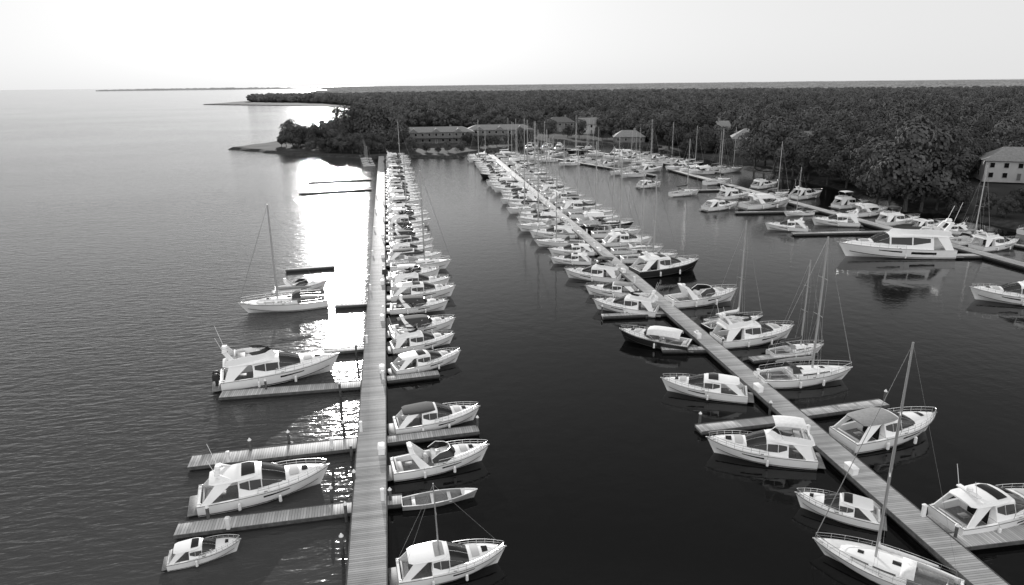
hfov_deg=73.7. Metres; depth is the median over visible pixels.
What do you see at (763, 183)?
motor cruiser
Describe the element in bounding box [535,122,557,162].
sailboat
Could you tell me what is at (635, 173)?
sailboat
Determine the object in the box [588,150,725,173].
floating dock
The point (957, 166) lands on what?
leafy tree
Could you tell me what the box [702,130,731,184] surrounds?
sailboat
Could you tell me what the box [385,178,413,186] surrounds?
motor cruiser
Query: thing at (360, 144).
leafy tree
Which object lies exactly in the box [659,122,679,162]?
sailboat
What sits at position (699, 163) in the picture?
sailboat
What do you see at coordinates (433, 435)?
floating dock
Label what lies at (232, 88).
hills
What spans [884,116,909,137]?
leafy tree
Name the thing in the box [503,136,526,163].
sailboat
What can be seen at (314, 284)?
motor cruiser
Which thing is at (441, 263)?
sailboat
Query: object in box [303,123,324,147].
leafy tree
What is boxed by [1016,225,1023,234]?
sailboat
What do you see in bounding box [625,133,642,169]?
sailboat
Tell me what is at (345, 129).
leafy tree
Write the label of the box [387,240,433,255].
motor cruiser
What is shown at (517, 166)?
motor cruiser
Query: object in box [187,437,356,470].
floating dock
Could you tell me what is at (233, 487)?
motor cruiser
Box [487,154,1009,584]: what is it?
long pier
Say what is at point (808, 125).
leafy tree
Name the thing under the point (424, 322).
motor cruiser
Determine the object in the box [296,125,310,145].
leafy tree
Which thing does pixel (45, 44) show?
sky
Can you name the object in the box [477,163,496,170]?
motor cruiser
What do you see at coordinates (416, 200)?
motor cruiser
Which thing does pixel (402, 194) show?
motor cruiser
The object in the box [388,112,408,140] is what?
leafy tree
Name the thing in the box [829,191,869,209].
motor cruiser
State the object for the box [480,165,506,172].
motor cruiser
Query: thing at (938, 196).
leafy tree
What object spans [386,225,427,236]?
motor cruiser
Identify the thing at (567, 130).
leafy tree
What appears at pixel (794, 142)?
leafy tree
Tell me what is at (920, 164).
leafy tree
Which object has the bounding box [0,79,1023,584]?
water
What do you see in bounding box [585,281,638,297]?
motor cruiser
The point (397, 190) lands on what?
motor cruiser
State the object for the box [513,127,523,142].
leafy tree
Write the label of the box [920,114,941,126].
leafy tree
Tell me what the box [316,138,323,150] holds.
leafy tree
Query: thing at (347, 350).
floating dock
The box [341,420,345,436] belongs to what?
mooring pile
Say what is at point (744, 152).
leafy tree
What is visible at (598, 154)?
sailboat
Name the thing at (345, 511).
mooring pile
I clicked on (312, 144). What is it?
leafy tree
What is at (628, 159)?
motor cruiser
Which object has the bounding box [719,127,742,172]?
sailboat
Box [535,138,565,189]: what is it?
sailboat
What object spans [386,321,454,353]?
motor cruiser
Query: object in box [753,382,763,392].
dock box
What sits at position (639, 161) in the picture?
sailboat
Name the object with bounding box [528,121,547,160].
sailboat
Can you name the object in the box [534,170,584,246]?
sailboat
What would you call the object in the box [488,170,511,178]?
motor cruiser
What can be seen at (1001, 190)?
ground
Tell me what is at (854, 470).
dock box
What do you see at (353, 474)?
mooring pile
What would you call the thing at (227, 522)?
power pedestal
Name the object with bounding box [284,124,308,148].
leafy tree
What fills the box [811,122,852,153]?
leafy tree
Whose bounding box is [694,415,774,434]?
floating dock
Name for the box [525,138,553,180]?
sailboat
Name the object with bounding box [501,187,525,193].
motor cruiser
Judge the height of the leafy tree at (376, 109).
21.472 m
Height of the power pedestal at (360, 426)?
0.944 m
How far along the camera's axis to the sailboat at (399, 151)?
269.54 m
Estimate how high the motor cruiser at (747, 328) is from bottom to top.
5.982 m
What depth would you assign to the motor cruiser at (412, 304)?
93.26 m
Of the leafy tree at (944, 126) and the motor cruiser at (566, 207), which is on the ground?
the leafy tree at (944, 126)
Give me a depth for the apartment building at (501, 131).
364.64 m
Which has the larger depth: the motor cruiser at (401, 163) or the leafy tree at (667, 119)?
the leafy tree at (667, 119)
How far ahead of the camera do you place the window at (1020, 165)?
192.71 m
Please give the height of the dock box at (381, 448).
0.610 m
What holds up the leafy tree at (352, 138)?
on the ground
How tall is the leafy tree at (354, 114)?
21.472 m
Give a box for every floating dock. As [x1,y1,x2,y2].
[173,501,351,538]
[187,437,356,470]
[218,380,360,400]
[285,265,334,272]
[298,189,371,194]
[308,179,371,183]
[323,346,363,354]
[335,302,366,308]
[386,370,439,383]
[387,425,479,446]
[387,494,401,508]
[533,148,593,149]
[552,158,656,176]
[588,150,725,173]
[601,311,666,318]
[661,346,707,352]
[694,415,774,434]
[698,188,749,191]
[703,317,718,321]
[734,210,835,213]
[747,352,815,363]
[791,230,888,235]
[800,398,889,418]
[856,498,881,512]
[948,523,1023,550]
[956,253,996,257]
[1014,244,1023,248]
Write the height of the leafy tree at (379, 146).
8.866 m
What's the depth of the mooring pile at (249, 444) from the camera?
57.79 m
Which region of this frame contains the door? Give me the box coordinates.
[1015,173,1021,180]
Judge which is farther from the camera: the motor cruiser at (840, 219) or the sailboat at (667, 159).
the sailboat at (667, 159)
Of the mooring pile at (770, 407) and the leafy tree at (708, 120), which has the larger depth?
the leafy tree at (708, 120)
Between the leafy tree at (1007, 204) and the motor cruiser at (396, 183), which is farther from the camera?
the motor cruiser at (396, 183)
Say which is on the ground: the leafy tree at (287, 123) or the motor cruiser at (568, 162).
the leafy tree at (287, 123)
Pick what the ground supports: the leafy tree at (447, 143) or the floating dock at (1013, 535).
the leafy tree at (447, 143)
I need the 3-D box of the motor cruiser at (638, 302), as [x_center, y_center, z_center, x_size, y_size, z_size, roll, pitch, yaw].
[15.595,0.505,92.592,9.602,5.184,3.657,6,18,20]
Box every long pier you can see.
[346,156,387,584]
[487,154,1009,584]
[667,169,1023,269]
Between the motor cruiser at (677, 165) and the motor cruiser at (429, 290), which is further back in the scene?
the motor cruiser at (677, 165)
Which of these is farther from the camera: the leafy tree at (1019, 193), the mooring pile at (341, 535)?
the leafy tree at (1019, 193)
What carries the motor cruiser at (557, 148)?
on the water
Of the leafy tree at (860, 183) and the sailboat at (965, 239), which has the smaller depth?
the sailboat at (965, 239)
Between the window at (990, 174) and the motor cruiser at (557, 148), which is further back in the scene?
the motor cruiser at (557, 148)
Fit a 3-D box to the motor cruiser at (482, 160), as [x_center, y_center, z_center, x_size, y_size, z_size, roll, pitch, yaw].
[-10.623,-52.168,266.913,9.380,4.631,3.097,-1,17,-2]
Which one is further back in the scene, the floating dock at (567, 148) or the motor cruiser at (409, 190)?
the floating dock at (567, 148)
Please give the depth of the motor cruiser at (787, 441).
55.48 m
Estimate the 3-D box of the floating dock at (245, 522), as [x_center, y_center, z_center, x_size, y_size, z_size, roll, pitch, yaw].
[-17.531,16.422,49.007,12.223,0.655,1.560,-4,17,-11]
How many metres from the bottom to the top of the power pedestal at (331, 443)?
0.944 m
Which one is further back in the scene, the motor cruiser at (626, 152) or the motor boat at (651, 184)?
the motor cruiser at (626, 152)
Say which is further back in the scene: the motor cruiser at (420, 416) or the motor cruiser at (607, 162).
the motor cruiser at (607, 162)
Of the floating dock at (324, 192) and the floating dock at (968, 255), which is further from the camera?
the floating dock at (324, 192)
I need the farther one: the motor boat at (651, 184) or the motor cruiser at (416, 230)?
the motor boat at (651, 184)
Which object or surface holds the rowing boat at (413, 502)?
on the water
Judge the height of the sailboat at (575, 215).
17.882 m
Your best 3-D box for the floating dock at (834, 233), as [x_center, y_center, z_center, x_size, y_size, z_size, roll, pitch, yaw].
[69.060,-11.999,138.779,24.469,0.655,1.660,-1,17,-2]
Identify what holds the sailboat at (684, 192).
on the water
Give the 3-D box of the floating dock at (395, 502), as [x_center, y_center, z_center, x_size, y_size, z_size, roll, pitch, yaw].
[-8.765,15.732,50.945,1.124,0.655,1.360,-3,17,-8]
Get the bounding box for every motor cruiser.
[187,445,329,516]
[212,326,339,391]
[271,278,326,294]
[385,151,408,159]
[385,160,407,168]
[385,161,410,166]
[385,165,414,177]
[385,166,412,172]
[385,171,411,179]
[385,174,413,184]
[385,174,414,181]
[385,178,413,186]
[385,179,418,192]
[385,180,417,195]
[385,181,417,189]
[385,193,419,201]
[385,195,420,205]
[385,200,423,214]
[385,210,428,222]
[385,229,430,242]
[385,247,442,263]
[386,185,419,198]
[386,199,426,217]
[386,208,430,226]
[386,221,424,231]
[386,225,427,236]
[386,235,433,248]
[386,281,455,301]
[386,295,447,314]
[386,314,455,338]
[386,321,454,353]
[386,347,460,374]
[387,157,408,160]
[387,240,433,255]
[387,264,449,290]
[387,401,480,434]
[387,439,489,481]
[467,152,486,158]
[473,153,492,163]
[474,156,496,164]
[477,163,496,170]
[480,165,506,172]
[480,166,506,177]
[481,166,500,169]
[486,176,513,185]
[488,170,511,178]
[490,174,512,180]
[490,180,518,188]
[493,181,526,191]
[497,151,519,156]
[500,184,537,203]
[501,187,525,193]
[502,191,530,198]
[505,158,528,164]
[508,198,545,207]
[514,162,537,171]
[516,209,561,223]
[518,148,536,156]
[519,208,550,215]
[525,140,532,150]
[529,222,577,238]
[539,180,571,193]
[543,149,563,156]
[548,183,583,201]
[548,243,597,255]
[550,250,593,264]
[554,145,561,151]
[559,156,580,165]
[561,194,602,212]
[564,256,624,282]
[575,211,621,224]
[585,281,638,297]
[592,282,660,317]
[597,159,619,165]
[600,228,652,246]
[602,148,623,158]
[619,149,638,155]
[619,325,696,352]
[620,155,641,162]
[627,151,648,155]
[629,242,699,277]
[637,162,662,172]
[646,154,668,160]
[660,373,753,403]
[664,283,736,308]
[665,157,687,170]
[669,158,690,163]
[679,164,698,171]
[687,164,715,174]
[700,199,737,211]
[706,415,825,469]
[710,300,794,348]
[716,182,750,199]
[735,193,789,209]
[749,178,777,188]
[765,216,810,231]
[788,182,821,199]
[811,204,862,226]
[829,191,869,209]
[829,406,936,453]
[847,203,887,217]
[875,206,919,225]
[908,218,941,226]
[927,219,971,234]
[927,464,1023,535]
[968,221,1019,251]
[969,281,1023,305]
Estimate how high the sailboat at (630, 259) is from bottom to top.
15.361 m
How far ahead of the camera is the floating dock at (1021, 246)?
125.99 m
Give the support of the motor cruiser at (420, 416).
on the water
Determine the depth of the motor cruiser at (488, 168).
241.19 m
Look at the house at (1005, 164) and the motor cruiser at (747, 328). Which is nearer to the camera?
the motor cruiser at (747, 328)
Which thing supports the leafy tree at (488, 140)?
on the ground
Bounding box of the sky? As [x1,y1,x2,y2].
[0,0,1023,89]
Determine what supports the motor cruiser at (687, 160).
on the water
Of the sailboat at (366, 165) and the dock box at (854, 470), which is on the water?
the sailboat at (366, 165)
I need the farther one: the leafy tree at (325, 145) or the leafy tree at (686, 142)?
the leafy tree at (325, 145)
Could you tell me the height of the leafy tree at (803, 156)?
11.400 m
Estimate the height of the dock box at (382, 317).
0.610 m
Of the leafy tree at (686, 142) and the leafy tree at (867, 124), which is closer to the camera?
the leafy tree at (867, 124)
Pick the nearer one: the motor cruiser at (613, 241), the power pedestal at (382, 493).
the power pedestal at (382, 493)
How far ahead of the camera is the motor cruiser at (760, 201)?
166.38 m
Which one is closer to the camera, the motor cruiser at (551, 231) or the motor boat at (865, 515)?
the motor boat at (865, 515)
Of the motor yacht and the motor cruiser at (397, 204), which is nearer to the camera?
the motor yacht
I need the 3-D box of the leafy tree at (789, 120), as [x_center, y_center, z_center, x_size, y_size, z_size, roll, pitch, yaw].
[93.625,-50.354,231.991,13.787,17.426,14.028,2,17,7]
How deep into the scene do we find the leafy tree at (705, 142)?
282.78 m
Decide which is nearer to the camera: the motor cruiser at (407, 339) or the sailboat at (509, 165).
the motor cruiser at (407, 339)
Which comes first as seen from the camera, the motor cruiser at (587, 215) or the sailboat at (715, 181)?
the motor cruiser at (587, 215)
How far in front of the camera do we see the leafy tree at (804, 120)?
279.61 m
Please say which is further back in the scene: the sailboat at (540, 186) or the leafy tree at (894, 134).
the leafy tree at (894, 134)
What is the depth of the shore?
238.46 m
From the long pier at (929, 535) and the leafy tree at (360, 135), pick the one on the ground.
the leafy tree at (360, 135)
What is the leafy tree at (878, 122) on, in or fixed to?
on the ground
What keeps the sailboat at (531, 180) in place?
on the water
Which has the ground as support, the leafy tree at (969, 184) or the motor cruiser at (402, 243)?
the leafy tree at (969, 184)
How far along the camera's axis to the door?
193.65 m
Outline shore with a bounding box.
[203,88,1023,229]
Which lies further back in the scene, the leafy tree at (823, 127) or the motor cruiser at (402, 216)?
the leafy tree at (823, 127)
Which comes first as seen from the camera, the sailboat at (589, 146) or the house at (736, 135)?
the house at (736, 135)
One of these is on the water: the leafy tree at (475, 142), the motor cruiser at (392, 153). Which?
the motor cruiser at (392, 153)
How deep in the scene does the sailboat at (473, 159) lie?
272.37 m
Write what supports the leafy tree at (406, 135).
on the ground
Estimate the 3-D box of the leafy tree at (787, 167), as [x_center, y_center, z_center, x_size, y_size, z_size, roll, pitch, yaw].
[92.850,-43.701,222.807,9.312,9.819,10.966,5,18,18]
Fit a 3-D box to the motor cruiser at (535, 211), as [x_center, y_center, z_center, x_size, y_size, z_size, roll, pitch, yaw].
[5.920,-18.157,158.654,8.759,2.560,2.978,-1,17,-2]
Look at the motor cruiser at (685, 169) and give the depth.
234.86 m
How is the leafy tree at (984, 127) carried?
on the ground
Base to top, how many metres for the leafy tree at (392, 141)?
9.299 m
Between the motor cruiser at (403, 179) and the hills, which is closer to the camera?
the motor cruiser at (403, 179)
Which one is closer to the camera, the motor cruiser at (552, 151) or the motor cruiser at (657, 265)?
the motor cruiser at (657, 265)
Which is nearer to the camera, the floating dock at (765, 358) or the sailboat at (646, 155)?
the floating dock at (765, 358)
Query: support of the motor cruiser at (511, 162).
on the water
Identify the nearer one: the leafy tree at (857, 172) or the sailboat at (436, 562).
the sailboat at (436, 562)
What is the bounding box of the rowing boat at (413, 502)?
[401,488,477,510]
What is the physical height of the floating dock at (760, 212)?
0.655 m
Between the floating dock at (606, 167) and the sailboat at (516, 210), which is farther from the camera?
the floating dock at (606, 167)
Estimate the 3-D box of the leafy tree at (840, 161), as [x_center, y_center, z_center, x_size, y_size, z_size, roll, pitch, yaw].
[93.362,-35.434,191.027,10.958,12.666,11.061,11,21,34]
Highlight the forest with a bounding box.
[246,85,1023,143]
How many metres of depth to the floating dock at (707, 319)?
88.65 m
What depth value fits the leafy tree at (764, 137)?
220.84 m
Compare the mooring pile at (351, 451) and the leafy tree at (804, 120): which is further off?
the leafy tree at (804, 120)
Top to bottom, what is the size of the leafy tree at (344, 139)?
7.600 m
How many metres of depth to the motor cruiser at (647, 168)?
236.98 m
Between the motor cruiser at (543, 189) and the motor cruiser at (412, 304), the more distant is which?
the motor cruiser at (543, 189)
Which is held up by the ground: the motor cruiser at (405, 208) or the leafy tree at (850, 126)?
the leafy tree at (850, 126)
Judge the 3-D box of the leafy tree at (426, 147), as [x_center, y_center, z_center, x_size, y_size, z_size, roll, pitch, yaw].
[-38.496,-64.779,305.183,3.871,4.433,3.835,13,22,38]
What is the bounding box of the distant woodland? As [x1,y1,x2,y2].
[251,79,1023,101]
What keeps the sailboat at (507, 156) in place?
on the water
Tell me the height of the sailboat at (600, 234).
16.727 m
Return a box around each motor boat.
[161,534,240,571]
[382,265,439,280]
[383,159,409,165]
[635,179,661,188]
[795,488,886,530]
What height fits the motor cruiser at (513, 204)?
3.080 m
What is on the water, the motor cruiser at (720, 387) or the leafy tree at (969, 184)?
the motor cruiser at (720, 387)
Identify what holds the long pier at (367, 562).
on the water
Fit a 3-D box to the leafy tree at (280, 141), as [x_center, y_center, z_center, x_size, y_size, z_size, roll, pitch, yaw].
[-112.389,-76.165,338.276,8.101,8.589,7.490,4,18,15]
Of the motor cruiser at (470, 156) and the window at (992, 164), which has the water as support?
the motor cruiser at (470, 156)
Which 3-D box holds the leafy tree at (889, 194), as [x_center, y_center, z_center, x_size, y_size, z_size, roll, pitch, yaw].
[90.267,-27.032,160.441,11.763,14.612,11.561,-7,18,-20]
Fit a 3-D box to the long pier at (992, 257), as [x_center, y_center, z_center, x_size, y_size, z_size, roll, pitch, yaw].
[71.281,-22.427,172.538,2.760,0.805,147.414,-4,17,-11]
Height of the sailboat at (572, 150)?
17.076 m
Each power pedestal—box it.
[224,516,230,529]
[225,451,229,462]
[329,437,333,448]
[359,421,362,431]
[380,488,384,500]
[920,503,927,516]
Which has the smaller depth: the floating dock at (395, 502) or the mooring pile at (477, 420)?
the floating dock at (395, 502)
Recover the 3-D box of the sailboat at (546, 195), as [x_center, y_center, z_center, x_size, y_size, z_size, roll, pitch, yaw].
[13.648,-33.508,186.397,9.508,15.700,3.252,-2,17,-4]
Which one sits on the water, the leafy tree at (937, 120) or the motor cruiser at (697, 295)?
the motor cruiser at (697, 295)
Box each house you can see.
[544,115,574,130]
[577,115,599,133]
[612,128,644,142]
[699,118,731,131]
[730,128,752,150]
[974,147,1023,182]
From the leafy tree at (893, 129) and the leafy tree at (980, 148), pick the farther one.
the leafy tree at (893, 129)
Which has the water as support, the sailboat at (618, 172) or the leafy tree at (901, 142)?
the sailboat at (618, 172)
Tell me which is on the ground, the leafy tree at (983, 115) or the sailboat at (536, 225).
the leafy tree at (983, 115)
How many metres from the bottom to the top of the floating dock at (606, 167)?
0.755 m
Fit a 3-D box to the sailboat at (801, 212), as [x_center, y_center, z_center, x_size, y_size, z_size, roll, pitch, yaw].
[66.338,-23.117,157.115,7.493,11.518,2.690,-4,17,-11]
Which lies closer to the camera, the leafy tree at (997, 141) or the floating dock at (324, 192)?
the floating dock at (324, 192)
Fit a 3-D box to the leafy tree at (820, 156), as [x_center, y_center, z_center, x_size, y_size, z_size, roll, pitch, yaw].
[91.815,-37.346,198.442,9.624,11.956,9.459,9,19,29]
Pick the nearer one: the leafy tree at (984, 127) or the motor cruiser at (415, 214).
the motor cruiser at (415, 214)
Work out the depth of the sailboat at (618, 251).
124.55 m
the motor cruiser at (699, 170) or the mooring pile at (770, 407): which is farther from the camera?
the motor cruiser at (699, 170)
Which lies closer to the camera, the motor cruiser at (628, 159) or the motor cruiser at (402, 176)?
the motor cruiser at (402, 176)
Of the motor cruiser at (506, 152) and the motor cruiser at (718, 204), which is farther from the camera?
the motor cruiser at (506, 152)
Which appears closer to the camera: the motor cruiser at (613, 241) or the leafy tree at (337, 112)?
the motor cruiser at (613, 241)
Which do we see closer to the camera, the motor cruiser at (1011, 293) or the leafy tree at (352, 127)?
the motor cruiser at (1011, 293)
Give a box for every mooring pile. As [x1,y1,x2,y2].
[204,504,209,519]
[247,438,251,450]
[286,430,290,443]
[328,485,333,502]
[338,381,341,396]
[339,533,344,554]
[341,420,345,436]
[343,502,347,521]
[349,443,352,460]
[352,469,355,481]
[388,487,391,500]
[476,415,478,428]
[698,411,701,423]
[768,401,772,415]
[953,523,959,537]
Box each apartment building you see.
[399,125,473,143]
[468,123,532,139]
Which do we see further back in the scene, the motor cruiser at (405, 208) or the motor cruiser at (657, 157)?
the motor cruiser at (657, 157)
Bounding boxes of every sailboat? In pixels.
[238,204,327,312]
[363,156,374,166]
[386,122,410,162]
[387,154,420,208]
[388,483,506,584]
[390,170,451,271]
[468,124,488,161]
[476,131,498,167]
[495,123,515,155]
[499,122,520,159]
[501,119,526,160]
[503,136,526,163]
[506,145,547,213]
[508,120,536,167]
[510,121,539,168]
[516,121,547,174]
[516,150,565,231]
[520,130,550,177]
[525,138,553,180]
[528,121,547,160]
[528,129,560,183]
[531,138,562,185]
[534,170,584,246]
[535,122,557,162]
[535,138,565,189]
[544,140,578,197]
[555,146,593,206]
[563,124,583,159]
[567,117,587,152]
[569,142,615,218]
[575,125,594,161]
[583,147,633,230]
[584,125,605,155]
[585,126,591,148]
[586,130,605,163]
[591,156,640,238]
[609,138,631,174]
[611,174,662,254]
[620,131,645,177]
[620,176,677,263]
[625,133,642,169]
[631,129,650,163]
[637,119,659,158]
[643,132,662,165]
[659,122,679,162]
[668,139,699,196]
[683,126,703,165]
[700,221,762,333]
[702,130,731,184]
[706,133,726,169]
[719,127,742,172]
[753,237,852,388]
[762,141,788,196]
[766,260,823,356]
[784,167,814,215]
[812,342,964,584]
[950,165,989,245]
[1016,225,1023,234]
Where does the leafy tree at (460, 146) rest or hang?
on the ground
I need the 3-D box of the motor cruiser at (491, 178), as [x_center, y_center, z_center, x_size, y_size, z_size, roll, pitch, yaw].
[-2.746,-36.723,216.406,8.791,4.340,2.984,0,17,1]
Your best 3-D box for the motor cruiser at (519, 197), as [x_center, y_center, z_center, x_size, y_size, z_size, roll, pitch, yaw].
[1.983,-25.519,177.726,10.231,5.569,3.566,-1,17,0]
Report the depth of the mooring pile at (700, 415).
61.72 m
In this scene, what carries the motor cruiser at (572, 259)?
on the water
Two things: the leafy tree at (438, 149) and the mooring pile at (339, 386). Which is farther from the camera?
the leafy tree at (438, 149)
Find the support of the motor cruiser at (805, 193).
on the water
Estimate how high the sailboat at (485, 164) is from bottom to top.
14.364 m
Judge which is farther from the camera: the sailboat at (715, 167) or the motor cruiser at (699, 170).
the sailboat at (715, 167)
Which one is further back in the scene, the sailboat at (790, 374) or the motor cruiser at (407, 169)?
the motor cruiser at (407, 169)
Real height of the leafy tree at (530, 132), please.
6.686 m
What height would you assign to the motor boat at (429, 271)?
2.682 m
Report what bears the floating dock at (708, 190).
on the water
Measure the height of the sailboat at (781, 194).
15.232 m
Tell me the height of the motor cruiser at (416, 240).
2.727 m
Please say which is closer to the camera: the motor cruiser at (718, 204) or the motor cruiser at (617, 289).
the motor cruiser at (617, 289)
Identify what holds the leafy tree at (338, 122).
on the ground
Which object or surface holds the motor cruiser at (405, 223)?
on the water
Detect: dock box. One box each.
[378,442,384,454]
[379,364,384,372]
[380,314,384,320]
[694,331,701,338]
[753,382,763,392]
[844,461,858,475]
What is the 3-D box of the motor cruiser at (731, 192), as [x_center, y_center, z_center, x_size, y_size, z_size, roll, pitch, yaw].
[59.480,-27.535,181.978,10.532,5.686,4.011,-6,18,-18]
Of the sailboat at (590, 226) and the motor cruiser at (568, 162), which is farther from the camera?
the motor cruiser at (568, 162)
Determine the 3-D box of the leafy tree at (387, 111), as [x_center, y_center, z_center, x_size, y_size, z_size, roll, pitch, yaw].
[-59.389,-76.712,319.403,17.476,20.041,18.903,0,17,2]
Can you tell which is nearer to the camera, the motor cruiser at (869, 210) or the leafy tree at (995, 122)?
the motor cruiser at (869, 210)
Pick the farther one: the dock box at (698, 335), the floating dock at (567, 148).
the floating dock at (567, 148)
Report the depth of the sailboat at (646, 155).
278.66 m
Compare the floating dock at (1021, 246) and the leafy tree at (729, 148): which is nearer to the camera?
the floating dock at (1021, 246)
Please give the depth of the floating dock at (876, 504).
49.54 m
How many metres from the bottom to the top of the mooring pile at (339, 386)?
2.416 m
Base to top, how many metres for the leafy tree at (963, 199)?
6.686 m
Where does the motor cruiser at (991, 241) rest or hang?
on the water
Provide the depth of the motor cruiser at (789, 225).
141.62 m
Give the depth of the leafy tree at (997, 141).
213.66 m
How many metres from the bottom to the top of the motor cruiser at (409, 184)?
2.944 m
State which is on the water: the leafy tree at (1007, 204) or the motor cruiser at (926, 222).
the motor cruiser at (926, 222)
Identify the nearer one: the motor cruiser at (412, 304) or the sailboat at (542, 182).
the motor cruiser at (412, 304)
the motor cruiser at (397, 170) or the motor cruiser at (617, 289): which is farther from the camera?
the motor cruiser at (397, 170)
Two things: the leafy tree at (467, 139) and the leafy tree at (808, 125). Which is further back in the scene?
the leafy tree at (467, 139)
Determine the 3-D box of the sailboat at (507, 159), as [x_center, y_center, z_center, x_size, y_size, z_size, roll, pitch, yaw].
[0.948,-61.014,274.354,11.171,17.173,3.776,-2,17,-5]
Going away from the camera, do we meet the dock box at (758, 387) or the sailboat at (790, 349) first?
the dock box at (758, 387)
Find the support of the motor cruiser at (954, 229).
on the water
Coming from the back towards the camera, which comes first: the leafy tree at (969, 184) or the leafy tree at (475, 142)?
the leafy tree at (475, 142)
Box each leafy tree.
[278,119,301,147]
[278,132,293,146]
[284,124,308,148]
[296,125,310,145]
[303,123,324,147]
[304,140,315,150]
[308,118,325,130]
[315,122,326,140]
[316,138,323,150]
[319,139,332,152]
[320,119,340,138]
[324,118,350,141]
[328,105,352,122]
[330,133,345,152]
[338,118,351,134]
[339,104,376,136]
[339,136,350,152]
[342,133,360,153]
[349,114,390,137]
[351,133,364,150]
[355,96,386,122]
[355,140,370,153]
[358,104,396,142]
[359,131,376,153]
[368,106,403,148]
[372,134,387,153]
[383,132,401,151]
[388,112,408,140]
[397,129,411,146]
[403,136,418,151]
[422,143,429,151]
[434,145,441,151]
[444,140,452,150]
[455,142,465,151]
[460,132,473,144]
[473,135,483,146]
[483,135,492,146]
[493,135,501,145]
[503,133,514,144]
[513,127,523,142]
[523,129,533,140]
[528,122,541,136]
[540,117,556,137]
[562,124,572,136]
[570,119,586,137]
[594,125,609,138]
[646,118,664,147]
[655,110,680,148]
[667,114,693,147]
[679,132,697,150]
[687,110,718,150]
[692,127,716,152]
[700,125,731,152]
[719,138,738,159]
[735,127,770,168]
[745,116,776,165]
[747,116,806,172]
[771,118,801,167]
[775,130,813,176]
[781,160,796,171]
[794,143,824,180]
[795,106,838,129]
[802,124,814,132]
[809,143,839,184]
[810,119,839,135]
[811,117,836,131]
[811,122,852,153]
[811,126,853,149]
[826,143,858,188]
[837,118,868,143]
[843,125,892,173]
[848,136,891,192]
[849,147,886,196]
[852,124,878,143]
[855,114,885,128]
[856,150,888,204]
[859,121,881,133]
[862,147,914,207]
[867,117,960,211]
[883,134,969,211]
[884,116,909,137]
[890,130,902,140]
[890,138,953,199]
[912,153,966,209]
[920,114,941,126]
[934,122,952,129]
[934,131,965,156]
[941,183,975,212]
[945,129,974,167]
[948,127,980,172]
[952,179,974,205]
[960,108,1009,129]
[961,138,990,177]
[963,119,994,136]
[965,126,989,143]
[975,117,1005,134]
[975,192,997,214]
[979,118,1023,151]
[994,194,1021,217]
[1003,139,1023,146]
[1009,186,1023,211]
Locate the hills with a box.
[96,87,325,90]
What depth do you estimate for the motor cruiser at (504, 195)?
183.78 m
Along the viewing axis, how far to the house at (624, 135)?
343.39 m
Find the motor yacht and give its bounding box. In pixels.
[838,203,963,258]
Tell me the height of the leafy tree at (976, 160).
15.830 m
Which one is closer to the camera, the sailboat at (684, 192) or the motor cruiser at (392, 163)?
the sailboat at (684, 192)
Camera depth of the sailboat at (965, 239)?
128.63 m
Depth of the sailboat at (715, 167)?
240.67 m
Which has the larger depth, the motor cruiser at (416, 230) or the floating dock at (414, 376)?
the motor cruiser at (416, 230)
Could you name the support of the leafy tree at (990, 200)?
on the ground
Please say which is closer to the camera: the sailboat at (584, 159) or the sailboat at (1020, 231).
the sailboat at (1020, 231)
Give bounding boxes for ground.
[213,79,1023,222]
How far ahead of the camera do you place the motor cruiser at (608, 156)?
279.50 m
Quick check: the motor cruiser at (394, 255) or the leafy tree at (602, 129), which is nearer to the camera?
the motor cruiser at (394, 255)
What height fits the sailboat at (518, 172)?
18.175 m
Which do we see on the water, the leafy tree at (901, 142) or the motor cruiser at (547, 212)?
the motor cruiser at (547, 212)
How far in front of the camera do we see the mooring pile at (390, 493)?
50.62 m
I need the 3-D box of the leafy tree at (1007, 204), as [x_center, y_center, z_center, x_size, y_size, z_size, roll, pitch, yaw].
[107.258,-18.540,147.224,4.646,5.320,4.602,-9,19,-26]
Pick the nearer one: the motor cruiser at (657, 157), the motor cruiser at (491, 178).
the motor cruiser at (491, 178)
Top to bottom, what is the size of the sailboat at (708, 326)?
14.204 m
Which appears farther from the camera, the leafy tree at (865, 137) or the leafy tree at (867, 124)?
the leafy tree at (867, 124)
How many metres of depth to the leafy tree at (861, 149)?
178.65 m
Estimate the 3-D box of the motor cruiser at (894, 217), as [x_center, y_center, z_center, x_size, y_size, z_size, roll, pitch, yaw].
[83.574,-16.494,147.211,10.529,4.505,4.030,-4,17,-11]
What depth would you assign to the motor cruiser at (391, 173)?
224.32 m
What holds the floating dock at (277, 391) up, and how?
on the water
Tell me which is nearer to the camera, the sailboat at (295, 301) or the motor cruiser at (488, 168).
the sailboat at (295, 301)
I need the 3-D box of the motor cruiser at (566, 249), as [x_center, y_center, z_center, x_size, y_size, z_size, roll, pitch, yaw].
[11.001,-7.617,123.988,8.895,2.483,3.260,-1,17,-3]
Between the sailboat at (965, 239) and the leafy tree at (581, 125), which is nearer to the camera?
the sailboat at (965, 239)
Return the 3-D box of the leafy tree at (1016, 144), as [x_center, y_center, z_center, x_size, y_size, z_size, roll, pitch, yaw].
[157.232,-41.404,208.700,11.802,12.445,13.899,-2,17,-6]
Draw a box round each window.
[988,172,993,177]
[989,162,995,167]
[1018,163,1023,168]
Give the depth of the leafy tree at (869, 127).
235.18 m
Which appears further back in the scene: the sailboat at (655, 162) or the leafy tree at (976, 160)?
the sailboat at (655, 162)
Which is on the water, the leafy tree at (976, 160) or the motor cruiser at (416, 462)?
the motor cruiser at (416, 462)
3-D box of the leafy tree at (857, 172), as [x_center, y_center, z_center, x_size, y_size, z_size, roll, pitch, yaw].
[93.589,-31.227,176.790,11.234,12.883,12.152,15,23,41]
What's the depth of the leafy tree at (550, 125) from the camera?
372.79 m

